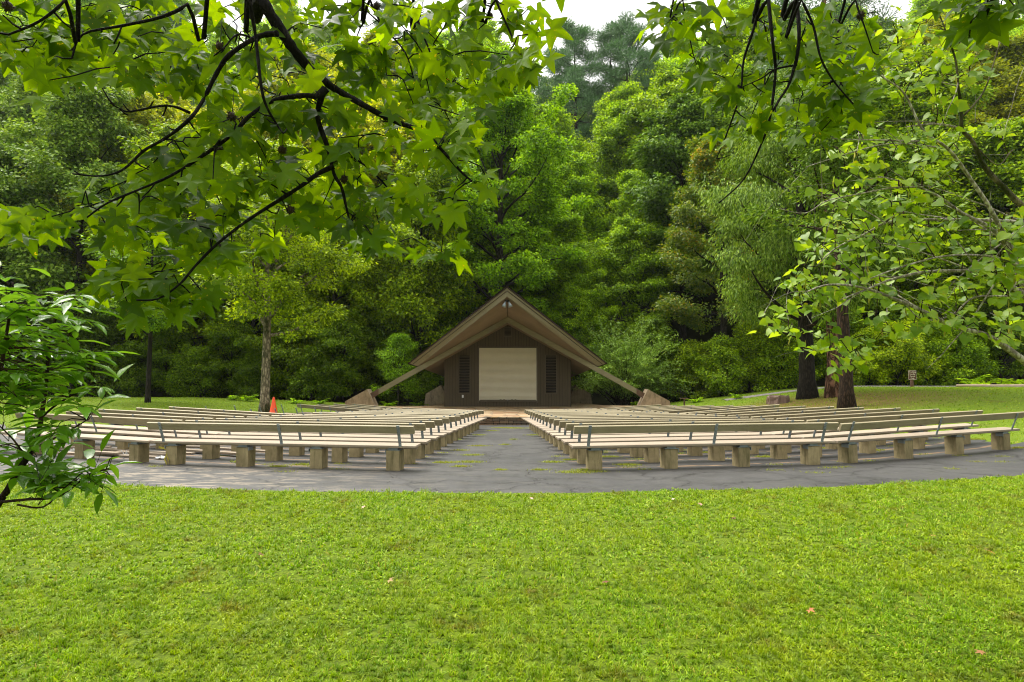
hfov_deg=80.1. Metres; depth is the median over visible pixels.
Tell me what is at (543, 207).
tall sweetgum
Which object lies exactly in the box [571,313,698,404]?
arching shrub
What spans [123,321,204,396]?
edge shrub
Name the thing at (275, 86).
forest tree
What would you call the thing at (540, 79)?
forest tree
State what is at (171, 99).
forest tree
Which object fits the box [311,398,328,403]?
verge plant
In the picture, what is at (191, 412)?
bench
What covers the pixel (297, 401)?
verge plant
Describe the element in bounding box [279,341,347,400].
edge shrub
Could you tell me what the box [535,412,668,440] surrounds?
bench
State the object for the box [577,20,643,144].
ridge pine
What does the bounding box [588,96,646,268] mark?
forest tree
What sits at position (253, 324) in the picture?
forest tree
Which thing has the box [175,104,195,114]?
forest tree
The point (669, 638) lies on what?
lawn grass
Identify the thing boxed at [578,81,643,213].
forest tree
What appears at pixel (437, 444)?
bench
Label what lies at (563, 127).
forest tree
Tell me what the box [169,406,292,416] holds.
bench
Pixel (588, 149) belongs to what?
forest tree
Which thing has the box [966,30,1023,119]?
forest tree
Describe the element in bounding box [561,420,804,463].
bench
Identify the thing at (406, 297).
forest tree
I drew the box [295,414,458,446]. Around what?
bench
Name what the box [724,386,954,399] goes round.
gravel path
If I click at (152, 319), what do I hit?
slim tree
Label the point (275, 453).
bench
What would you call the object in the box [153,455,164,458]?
plastic scrap
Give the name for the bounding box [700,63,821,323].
forest tree
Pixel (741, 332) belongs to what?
edge shrub
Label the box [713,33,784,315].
forest tree
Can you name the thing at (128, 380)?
edge shrub
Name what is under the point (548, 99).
forest tree
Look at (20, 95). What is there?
forest tree
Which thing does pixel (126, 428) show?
bench
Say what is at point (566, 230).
forest tree
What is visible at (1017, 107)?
forest tree
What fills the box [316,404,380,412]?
bench
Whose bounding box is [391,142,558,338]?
forest tree
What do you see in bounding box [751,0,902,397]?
tall pine
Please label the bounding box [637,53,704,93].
forest tree
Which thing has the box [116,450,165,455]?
plank
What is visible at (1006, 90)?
forest tree
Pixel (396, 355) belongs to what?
tree
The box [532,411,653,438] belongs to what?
bench
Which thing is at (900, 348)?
edge shrub
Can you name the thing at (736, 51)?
forest tree
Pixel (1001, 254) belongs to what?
forest tree
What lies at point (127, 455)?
plank
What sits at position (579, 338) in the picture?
edge shrub
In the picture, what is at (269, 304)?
yard tree
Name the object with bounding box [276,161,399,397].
forest tree
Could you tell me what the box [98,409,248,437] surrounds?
bench
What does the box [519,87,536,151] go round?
forest tree
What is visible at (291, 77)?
forest tree
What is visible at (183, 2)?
forest tree
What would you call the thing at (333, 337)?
edge shrub
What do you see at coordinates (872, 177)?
forest tree
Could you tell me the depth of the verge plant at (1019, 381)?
38.06 m
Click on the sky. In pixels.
(598, 13)
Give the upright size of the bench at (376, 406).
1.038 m
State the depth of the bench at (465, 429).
19.39 m
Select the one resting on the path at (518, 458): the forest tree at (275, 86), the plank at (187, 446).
the plank at (187, 446)
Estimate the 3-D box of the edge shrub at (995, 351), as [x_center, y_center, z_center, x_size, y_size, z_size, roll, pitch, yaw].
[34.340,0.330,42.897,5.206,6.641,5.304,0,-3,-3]
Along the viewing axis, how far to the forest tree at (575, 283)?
45.49 m
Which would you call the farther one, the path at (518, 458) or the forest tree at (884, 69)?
the forest tree at (884, 69)
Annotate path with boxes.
[0,424,1023,492]
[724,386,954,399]
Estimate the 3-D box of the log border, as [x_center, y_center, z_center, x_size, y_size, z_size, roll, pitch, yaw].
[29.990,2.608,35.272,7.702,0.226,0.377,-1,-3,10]
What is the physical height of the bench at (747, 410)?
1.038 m
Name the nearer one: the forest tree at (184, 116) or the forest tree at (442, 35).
the forest tree at (184, 116)
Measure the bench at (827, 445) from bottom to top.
1.038 m
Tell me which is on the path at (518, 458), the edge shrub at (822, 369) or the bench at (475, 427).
the bench at (475, 427)
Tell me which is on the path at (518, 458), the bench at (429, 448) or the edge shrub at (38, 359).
the bench at (429, 448)
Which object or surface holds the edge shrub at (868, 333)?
on the ground at (986, 404)
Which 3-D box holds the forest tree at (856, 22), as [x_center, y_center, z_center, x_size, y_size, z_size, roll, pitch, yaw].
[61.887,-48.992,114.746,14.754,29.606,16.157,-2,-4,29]
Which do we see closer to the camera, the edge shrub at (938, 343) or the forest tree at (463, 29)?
the edge shrub at (938, 343)
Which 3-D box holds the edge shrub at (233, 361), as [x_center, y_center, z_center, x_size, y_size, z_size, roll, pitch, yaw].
[-19.447,1.111,42.649,5.206,6.641,5.304,0,-3,8]
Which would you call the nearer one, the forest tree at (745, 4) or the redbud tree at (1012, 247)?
the redbud tree at (1012, 247)
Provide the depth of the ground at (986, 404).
5.09 m
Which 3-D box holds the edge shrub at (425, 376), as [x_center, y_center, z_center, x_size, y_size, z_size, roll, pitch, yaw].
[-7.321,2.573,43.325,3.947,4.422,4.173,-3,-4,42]
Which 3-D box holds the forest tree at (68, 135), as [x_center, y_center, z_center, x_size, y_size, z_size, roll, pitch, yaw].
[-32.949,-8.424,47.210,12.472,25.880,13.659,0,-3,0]
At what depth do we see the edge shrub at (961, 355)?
40.03 m
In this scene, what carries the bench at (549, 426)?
on the path at (518, 458)
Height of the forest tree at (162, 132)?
20.562 m
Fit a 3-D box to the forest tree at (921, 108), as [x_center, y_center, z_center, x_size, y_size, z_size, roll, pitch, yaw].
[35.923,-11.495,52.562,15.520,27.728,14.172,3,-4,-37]
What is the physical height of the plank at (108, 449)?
0.040 m
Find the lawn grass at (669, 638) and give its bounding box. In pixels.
[0,577,1023,681]
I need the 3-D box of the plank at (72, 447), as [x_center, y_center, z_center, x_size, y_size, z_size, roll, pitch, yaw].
[-9.637,2.322,13.287,1.600,0.041,0.140,1,-3,-10]
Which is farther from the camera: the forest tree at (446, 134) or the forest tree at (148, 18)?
the forest tree at (148, 18)
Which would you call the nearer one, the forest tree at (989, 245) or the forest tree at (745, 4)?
the forest tree at (989, 245)
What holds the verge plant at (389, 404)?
on the ground at (986, 404)
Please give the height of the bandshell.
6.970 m
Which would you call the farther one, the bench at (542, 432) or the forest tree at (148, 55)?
the forest tree at (148, 55)
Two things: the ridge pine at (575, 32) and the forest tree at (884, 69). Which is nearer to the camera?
the forest tree at (884, 69)
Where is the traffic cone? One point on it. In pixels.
(273, 406)
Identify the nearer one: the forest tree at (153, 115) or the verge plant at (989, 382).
the verge plant at (989, 382)
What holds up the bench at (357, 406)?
on the path at (518, 458)
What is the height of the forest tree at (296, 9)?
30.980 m
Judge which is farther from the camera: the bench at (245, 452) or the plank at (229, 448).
the plank at (229, 448)
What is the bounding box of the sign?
[908,370,915,386]
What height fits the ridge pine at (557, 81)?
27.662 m
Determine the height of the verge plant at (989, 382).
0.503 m
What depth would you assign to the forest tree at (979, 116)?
56.29 m
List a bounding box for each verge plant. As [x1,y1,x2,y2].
[226,395,240,399]
[233,394,258,400]
[285,398,304,403]
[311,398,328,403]
[380,401,397,405]
[409,401,427,405]
[685,397,702,402]
[730,393,743,397]
[956,374,989,383]
[970,378,999,383]
[991,378,1011,383]
[1005,379,1023,383]
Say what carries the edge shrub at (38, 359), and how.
on the ground at (986, 404)
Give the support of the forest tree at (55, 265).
on the ground at (986, 404)
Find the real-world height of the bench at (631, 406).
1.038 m
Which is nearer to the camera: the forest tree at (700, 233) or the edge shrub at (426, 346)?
the edge shrub at (426, 346)
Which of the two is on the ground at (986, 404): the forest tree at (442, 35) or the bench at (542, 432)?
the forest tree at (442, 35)
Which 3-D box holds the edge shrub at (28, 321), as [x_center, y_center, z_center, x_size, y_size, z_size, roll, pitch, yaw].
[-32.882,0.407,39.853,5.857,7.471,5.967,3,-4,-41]
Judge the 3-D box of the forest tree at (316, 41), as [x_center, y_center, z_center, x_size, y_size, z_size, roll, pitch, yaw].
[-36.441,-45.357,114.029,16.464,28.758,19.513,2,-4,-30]
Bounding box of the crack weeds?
[11,427,1023,473]
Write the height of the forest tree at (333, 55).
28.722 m
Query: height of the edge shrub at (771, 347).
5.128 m
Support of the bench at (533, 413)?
on the path at (518, 458)
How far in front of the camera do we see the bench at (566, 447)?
13.54 m
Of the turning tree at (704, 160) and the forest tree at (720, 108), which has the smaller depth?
the turning tree at (704, 160)
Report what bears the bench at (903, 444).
on the path at (518, 458)
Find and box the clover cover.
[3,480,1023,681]
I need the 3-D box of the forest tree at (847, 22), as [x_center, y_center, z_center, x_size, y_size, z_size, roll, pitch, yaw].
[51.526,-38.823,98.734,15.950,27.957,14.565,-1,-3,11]
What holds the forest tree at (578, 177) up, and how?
on the ground at (986, 404)
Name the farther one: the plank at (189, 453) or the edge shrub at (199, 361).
the edge shrub at (199, 361)
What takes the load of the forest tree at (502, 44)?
on the ground at (986, 404)
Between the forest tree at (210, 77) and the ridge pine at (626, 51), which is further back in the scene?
the forest tree at (210, 77)
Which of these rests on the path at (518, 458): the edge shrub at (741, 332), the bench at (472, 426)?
the bench at (472, 426)
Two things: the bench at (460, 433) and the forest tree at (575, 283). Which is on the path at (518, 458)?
the bench at (460, 433)
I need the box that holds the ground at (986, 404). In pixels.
[0,86,1023,681]
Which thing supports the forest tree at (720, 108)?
on the ground at (986, 404)
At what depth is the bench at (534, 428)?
21.42 m
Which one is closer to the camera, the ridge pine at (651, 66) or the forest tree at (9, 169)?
the forest tree at (9, 169)
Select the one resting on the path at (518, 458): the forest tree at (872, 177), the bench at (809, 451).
the bench at (809, 451)
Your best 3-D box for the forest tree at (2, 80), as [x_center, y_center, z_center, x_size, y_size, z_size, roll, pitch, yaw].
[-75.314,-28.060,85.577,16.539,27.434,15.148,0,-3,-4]
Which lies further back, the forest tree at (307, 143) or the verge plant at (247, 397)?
the forest tree at (307, 143)
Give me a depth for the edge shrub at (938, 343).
39.62 m
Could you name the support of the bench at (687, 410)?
on the path at (518, 458)
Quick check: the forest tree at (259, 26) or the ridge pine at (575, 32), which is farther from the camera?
the forest tree at (259, 26)
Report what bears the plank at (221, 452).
on the path at (518, 458)
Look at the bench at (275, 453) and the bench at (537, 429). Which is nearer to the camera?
the bench at (275, 453)
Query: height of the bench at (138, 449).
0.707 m
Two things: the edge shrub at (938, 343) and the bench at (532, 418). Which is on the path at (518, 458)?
the bench at (532, 418)
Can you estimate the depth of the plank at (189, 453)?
12.81 m
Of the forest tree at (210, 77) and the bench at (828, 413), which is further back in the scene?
the forest tree at (210, 77)
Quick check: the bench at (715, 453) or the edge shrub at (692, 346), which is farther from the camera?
the edge shrub at (692, 346)
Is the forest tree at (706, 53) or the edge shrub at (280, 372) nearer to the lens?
the edge shrub at (280, 372)
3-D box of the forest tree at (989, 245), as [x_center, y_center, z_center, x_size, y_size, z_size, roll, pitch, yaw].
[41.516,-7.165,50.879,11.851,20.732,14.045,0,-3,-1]
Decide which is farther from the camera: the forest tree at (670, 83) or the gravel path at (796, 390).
the forest tree at (670, 83)
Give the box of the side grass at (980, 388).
[0,386,1023,443]
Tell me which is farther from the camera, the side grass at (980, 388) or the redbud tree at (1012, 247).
the side grass at (980, 388)
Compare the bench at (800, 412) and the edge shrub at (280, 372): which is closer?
the bench at (800, 412)
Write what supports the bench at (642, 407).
on the path at (518, 458)
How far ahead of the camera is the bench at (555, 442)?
15.47 m
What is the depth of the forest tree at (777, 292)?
46.11 m
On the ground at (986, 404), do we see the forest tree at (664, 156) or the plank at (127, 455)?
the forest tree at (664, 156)
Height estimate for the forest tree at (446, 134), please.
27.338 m
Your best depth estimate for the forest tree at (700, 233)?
57.20 m
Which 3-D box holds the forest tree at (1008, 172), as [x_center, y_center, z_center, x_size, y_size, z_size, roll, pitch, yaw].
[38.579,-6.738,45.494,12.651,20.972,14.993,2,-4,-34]
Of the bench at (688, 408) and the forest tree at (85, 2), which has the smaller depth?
the bench at (688, 408)
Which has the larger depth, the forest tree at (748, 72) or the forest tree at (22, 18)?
the forest tree at (22, 18)
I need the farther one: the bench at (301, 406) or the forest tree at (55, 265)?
the forest tree at (55, 265)
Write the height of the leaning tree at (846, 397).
14.566 m
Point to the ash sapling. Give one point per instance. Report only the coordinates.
(47, 475)
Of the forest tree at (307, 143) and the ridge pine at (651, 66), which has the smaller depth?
the forest tree at (307, 143)
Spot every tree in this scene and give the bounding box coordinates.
[0,0,74,54]
[0,0,1023,339]
[0,18,99,147]
[0,51,20,95]
[0,66,150,390]
[0,72,21,96]
[0,92,90,307]
[0,103,33,144]
[0,140,93,357]
[0,179,88,353]
[0,250,25,295]
[17,87,198,392]
[54,151,199,350]
[56,0,95,11]
[74,208,203,402]
[82,0,132,16]
[83,118,253,395]
[121,66,191,107]
[129,2,175,55]
[136,50,172,67]
[141,207,236,392]
[170,106,208,345]
[173,0,200,32]
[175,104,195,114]
[178,136,378,411]
[181,165,316,394]
[186,51,216,108]
[187,101,239,114]
[192,68,327,346]
[206,32,244,78]
[210,18,270,100]
[211,65,244,91]
[243,39,334,99]
[256,99,395,353]
[262,0,308,40]
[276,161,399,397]
[293,21,344,61]
[300,62,398,306]
[318,51,342,71]
[325,98,441,387]
[329,27,415,85]
[337,149,485,402]
[366,332,426,405]
[378,77,459,340]
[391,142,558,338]
[435,30,454,45]
[442,17,489,81]
[442,104,525,237]
[456,37,535,102]
[470,176,539,300]
[485,19,526,90]
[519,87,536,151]
[520,212,607,336]
[522,102,602,225]
[527,113,599,182]
[528,59,550,103]
[536,84,572,131]
[543,241,621,378]
[550,150,610,289]
[570,107,594,163]
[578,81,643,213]
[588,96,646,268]
[588,214,678,349]
[599,67,719,281]
[604,169,656,314]
[625,90,765,355]
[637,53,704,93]
[642,134,721,319]
[649,129,772,395]
[659,31,702,59]
[692,55,941,399]
[698,36,716,60]
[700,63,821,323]
[704,28,751,89]
[705,103,734,120]
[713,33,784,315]
[721,0,776,29]
[736,67,957,408]
[738,73,897,323]
[741,5,1023,381]
[770,17,815,46]
[779,107,920,330]
[812,26,894,192]
[832,0,866,28]
[832,16,857,28]
[863,130,1014,384]
[874,16,914,66]
[875,43,1013,286]
[881,18,1023,118]
[904,111,1004,277]
[905,0,942,32]
[917,116,1023,379]
[919,1,973,53]
[940,179,1023,338]
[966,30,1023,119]
[984,194,1023,305]
[989,83,1023,120]
[1009,28,1019,39]
[1011,2,1023,42]
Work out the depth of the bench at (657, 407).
23.28 m
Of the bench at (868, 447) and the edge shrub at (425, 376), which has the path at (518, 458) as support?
the bench at (868, 447)
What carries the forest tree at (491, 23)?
on the ground at (986, 404)
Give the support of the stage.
on the ground at (986, 404)
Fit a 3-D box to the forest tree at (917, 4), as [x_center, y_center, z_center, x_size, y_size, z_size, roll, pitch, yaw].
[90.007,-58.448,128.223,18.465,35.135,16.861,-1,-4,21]
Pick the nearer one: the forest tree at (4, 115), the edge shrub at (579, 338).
the edge shrub at (579, 338)
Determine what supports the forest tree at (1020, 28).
on the ground at (986, 404)
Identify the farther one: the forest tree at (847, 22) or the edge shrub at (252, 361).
the forest tree at (847, 22)
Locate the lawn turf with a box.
[0,473,1023,583]
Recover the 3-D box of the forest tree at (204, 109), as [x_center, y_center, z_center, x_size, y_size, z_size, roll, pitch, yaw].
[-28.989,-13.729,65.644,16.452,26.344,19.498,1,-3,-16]
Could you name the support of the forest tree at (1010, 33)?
on the ground at (986, 404)
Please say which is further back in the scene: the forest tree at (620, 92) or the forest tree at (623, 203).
the forest tree at (620, 92)
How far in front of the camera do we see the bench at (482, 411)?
23.52 m
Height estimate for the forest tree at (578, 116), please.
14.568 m
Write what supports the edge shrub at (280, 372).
on the ground at (986, 404)
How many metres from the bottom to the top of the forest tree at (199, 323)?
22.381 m
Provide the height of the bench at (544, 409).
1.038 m
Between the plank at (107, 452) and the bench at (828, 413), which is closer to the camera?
the plank at (107, 452)
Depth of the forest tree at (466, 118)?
65.40 m
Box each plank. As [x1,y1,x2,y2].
[57,452,124,455]
[60,446,111,448]
[95,447,165,452]
[95,451,122,454]
[115,451,194,454]
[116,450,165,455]
[119,454,156,458]
[150,445,199,447]
[186,448,235,454]
[220,447,264,451]
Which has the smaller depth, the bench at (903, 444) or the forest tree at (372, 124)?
the bench at (903, 444)
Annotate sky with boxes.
[109,0,1021,92]
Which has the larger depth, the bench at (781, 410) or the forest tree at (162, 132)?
the forest tree at (162, 132)
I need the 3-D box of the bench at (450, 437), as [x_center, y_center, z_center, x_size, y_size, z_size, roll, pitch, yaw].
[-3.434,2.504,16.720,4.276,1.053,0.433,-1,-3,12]
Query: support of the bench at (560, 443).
on the path at (518, 458)
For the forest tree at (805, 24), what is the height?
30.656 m
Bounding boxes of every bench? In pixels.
[1,430,160,461]
[15,413,195,449]
[66,411,224,449]
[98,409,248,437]
[136,407,269,417]
[146,422,420,470]
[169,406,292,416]
[185,420,430,463]
[215,418,439,458]
[246,416,446,453]
[271,415,453,449]
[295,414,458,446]
[296,404,369,413]
[312,412,463,443]
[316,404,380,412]
[330,412,467,440]
[333,404,389,411]
[345,411,471,437]
[352,404,400,408]
[359,410,475,435]
[371,410,478,433]
[383,409,481,432]
[400,409,484,430]
[402,407,486,429]
[522,408,596,428]
[523,409,606,430]
[525,409,616,431]
[527,410,628,433]
[529,411,640,435]
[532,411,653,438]
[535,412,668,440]
[538,413,685,443]
[541,414,704,446]
[545,415,725,449]
[550,417,748,453]
[555,418,774,458]
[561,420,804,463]
[568,422,838,469]
[600,404,660,409]
[609,405,676,409]
[620,405,694,410]
[631,405,713,411]
[643,405,732,411]
[656,405,755,412]
[678,404,779,413]
[688,406,805,415]
[706,406,833,416]
[727,407,863,418]
[747,407,900,448]
[765,409,939,452]
[794,410,982,456]
[825,411,1023,462]
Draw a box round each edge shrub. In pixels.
[0,291,63,392]
[19,332,90,396]
[45,307,133,396]
[90,341,157,396]
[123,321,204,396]
[154,341,230,397]
[189,312,262,397]
[224,349,283,399]
[240,309,325,399]
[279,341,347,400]
[298,307,388,402]
[333,306,415,398]
[378,347,439,404]
[407,318,451,392]
[557,308,617,389]
[628,313,685,394]
[658,338,726,400]
[682,331,753,395]
[713,320,792,393]
[745,322,823,389]
[771,312,826,380]
[813,305,879,380]
[850,326,901,385]
[853,317,948,385]
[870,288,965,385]
[892,317,975,385]
[924,325,1003,385]
[964,300,1023,379]
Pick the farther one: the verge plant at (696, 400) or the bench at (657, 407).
the verge plant at (696, 400)
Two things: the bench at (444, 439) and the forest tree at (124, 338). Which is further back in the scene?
the forest tree at (124, 338)
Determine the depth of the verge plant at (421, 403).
38.25 m
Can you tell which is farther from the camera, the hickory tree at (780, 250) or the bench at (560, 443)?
the hickory tree at (780, 250)
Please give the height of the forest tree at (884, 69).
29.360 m
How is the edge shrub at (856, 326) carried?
on the ground at (986, 404)
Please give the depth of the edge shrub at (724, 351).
39.21 m
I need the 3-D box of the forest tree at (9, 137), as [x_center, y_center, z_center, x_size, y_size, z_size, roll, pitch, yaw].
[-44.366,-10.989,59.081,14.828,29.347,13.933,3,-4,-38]
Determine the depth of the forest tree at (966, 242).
43.11 m
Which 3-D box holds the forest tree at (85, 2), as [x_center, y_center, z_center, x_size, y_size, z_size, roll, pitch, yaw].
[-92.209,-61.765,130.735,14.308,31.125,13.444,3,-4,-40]
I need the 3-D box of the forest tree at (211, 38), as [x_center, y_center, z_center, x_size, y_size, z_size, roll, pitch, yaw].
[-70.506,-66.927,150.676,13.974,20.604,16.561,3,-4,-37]
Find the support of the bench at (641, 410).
on the path at (518, 458)
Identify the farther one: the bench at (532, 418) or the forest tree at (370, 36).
the forest tree at (370, 36)
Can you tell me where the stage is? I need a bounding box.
[331,403,635,424]
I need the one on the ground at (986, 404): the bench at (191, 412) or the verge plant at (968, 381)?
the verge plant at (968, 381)
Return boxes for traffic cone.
[270,397,277,412]
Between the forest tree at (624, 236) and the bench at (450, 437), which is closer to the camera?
the bench at (450, 437)
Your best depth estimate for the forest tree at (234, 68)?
96.70 m
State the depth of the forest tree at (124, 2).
147.68 m
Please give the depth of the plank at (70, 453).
12.39 m
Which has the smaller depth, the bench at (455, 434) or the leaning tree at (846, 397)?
the bench at (455, 434)
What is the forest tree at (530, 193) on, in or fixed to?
on the ground at (986, 404)
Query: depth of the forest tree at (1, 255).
46.32 m
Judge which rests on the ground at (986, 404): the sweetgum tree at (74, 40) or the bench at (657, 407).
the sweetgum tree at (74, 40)
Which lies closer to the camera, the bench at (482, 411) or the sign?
the bench at (482, 411)
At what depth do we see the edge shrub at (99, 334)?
41.76 m
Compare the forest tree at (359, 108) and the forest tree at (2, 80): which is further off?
the forest tree at (2, 80)
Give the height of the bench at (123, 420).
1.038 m
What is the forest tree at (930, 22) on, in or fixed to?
on the ground at (986, 404)
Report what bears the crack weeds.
on the path at (518, 458)
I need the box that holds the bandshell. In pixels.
[345,286,669,406]
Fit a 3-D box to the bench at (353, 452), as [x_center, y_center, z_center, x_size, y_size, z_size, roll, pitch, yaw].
[-3.906,2.147,12.731,4.841,1.038,0.433,-1,-3,10]
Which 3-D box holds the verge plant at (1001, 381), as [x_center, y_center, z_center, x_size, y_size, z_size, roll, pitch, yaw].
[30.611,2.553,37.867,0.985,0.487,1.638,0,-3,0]
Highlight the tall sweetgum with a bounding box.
[430,42,594,318]
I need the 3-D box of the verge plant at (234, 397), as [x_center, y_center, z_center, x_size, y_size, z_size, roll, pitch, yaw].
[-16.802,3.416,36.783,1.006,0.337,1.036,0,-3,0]
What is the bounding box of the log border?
[956,384,1023,386]
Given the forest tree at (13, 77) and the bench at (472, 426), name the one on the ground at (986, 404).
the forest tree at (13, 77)
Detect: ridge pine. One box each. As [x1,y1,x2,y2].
[531,16,608,147]
[532,47,592,131]
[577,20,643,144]
[586,8,661,142]
[630,50,663,91]
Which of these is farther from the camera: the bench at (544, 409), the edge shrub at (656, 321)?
the edge shrub at (656, 321)
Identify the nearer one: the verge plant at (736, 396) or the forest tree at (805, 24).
the verge plant at (736, 396)
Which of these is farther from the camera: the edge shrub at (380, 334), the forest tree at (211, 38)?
the forest tree at (211, 38)
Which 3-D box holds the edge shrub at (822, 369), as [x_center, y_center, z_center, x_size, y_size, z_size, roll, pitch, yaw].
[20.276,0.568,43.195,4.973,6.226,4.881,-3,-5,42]
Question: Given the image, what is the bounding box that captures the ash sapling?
[0,262,141,514]
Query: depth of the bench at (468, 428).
20.35 m
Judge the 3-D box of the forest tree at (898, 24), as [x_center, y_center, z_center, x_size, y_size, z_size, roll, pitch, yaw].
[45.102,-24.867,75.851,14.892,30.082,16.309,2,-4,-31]
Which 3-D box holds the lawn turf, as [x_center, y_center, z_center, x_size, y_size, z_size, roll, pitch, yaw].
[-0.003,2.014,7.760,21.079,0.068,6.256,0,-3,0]
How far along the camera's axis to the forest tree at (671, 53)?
112.87 m
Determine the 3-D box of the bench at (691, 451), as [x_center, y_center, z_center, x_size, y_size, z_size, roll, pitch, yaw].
[3.235,2.145,12.710,4.696,1.042,0.433,1,-3,-10]
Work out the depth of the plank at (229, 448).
13.87 m
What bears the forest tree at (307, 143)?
on the ground at (986, 404)
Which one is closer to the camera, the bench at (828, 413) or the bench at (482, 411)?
the bench at (828, 413)

